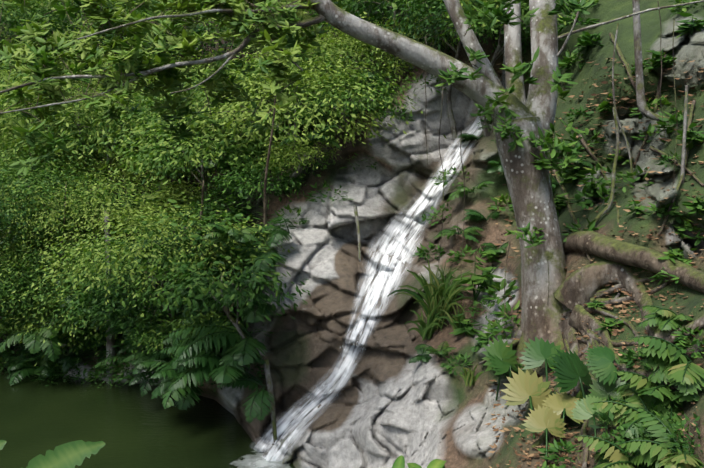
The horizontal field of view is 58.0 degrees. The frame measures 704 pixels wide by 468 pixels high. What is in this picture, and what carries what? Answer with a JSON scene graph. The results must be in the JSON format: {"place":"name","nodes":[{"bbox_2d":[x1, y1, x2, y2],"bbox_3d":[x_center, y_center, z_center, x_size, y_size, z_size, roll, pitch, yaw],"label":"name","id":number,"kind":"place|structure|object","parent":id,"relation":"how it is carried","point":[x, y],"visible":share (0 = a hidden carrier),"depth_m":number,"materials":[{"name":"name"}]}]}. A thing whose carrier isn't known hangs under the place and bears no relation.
{"place":"outdoors","nodes":[
{"label":"outdoors","id":0,"kind":"place"},
{"bbox_2d":[0,440,105,467],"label":"banana plant leaves","id":1,"kind":"object","parent":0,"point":[72,454],"visible":1,"depth_m":2.61,"materials":[{"name":"green plant"}]},
{"bbox_2d":[0,0,703,467],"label":"terrain","id":2,"kind":"structure","parent":0,"point":[388,406],"depth_m":10.66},
{"bbox_2d":[0,367,294,467],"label":"water pool","id":3,"kind":"structure","parent":2,"relation":"on","point":[130,426],"depth_m":11.68,"materials":[{"name":"green liquid"}]},
{"bbox_2d":[51,96,275,310],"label":"thin tree trunks","id":4,"kind":"object","parent":2,"relation":"on","point":[265,189],"visible":0.52,"depth_m":12.41,"materials":[{"name":"brown plant"}]},
{"bbox_2d":[29,182,360,442],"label":"thin tree trunks","id":5,"kind":"object","parent":2,"relation":"on","point":[110,342],"visible":0.4,"depth_m":12.29,"materials":[{"name":"grey plant"}]},
{"bbox_2d":[0,0,571,366],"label":"jungle tree","id":6,"kind":"object","parent":2,"relation":"on","point":[142,138],"depth_m":13.64,"materials":[{"name":"green plant"}]},
{"bbox_2d":[0,62,703,467],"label":"palm fronds","id":7,"kind":"object","parent":2,"relation":"on","point":[224,362],"visible":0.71,"depth_m":9.69,"materials":[{"name":"green plant"}]},
{"bbox_2d":[0,0,703,467],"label":"plants","id":8,"kind":"object","parent":2,"relation":"on","point":[484,282],"visible":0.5,"depth_m":8.64,"materials":[{"name":"green plant"}]},
{"bbox_2d":[0,0,703,365],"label":"tree","id":9,"kind":"object","parent":2,"relation":"on","point":[49,90],"depth_m":7.54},
{"bbox_2d":[250,116,486,463],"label":"waterfall","id":10,"kind":"object","parent":2,"relation":"on","point":[375,289],"visible":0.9,"depth_m":11.57,"materials":[{"name":"liquid"}]},
{"bbox_2d":[323,201,428,393],"bbox_3d":[0.528,1.042,11.947,0.942,3.294,3.653,3,6,28],"label":"water spray","id":11,"kind":"object","parent":10,"relation":"on","point":[382,272],"visible":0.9,"depth_m":11.18,"materials":[{"name":"white liquid"}]},
{"bbox_2d":[388,259,483,386],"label":"grass tufts","id":12,"kind":"object","parent":2,"relation":"on","point":[441,303],"visible":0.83,"depth_m":9.94,"materials":[{"name":"green plant"}]},
{"bbox_2d":[425,1,677,339],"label":"hanging vines","id":13,"kind":"object","parent":2,"relation":"on","point":[550,153],"visible":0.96,"depth_m":8.01,"materials":[{"name":"brown plant"}]},
{"bbox_2d":[479,32,703,467],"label":"tree roots","id":14,"kind":"object","parent":2,"relation":"on","point":[574,291],"visible":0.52,"depth_m":6.95,"materials":[{"name":"brown wood"}]},
{"bbox_2d":[485,57,703,467],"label":"fallen leaves","id":15,"kind":"object","parent":2,"relation":"on","point":[614,332],"visible":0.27,"depth_m":6.93,"materials":[{"name":"plant"}]},
{"bbox_2d":[587,0,687,229],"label":"vines","id":16,"kind":"object","parent":2,"relation":"on","point":[645,110],"visible":0.9,"depth_m":8.31,"materials":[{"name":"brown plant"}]}
]}

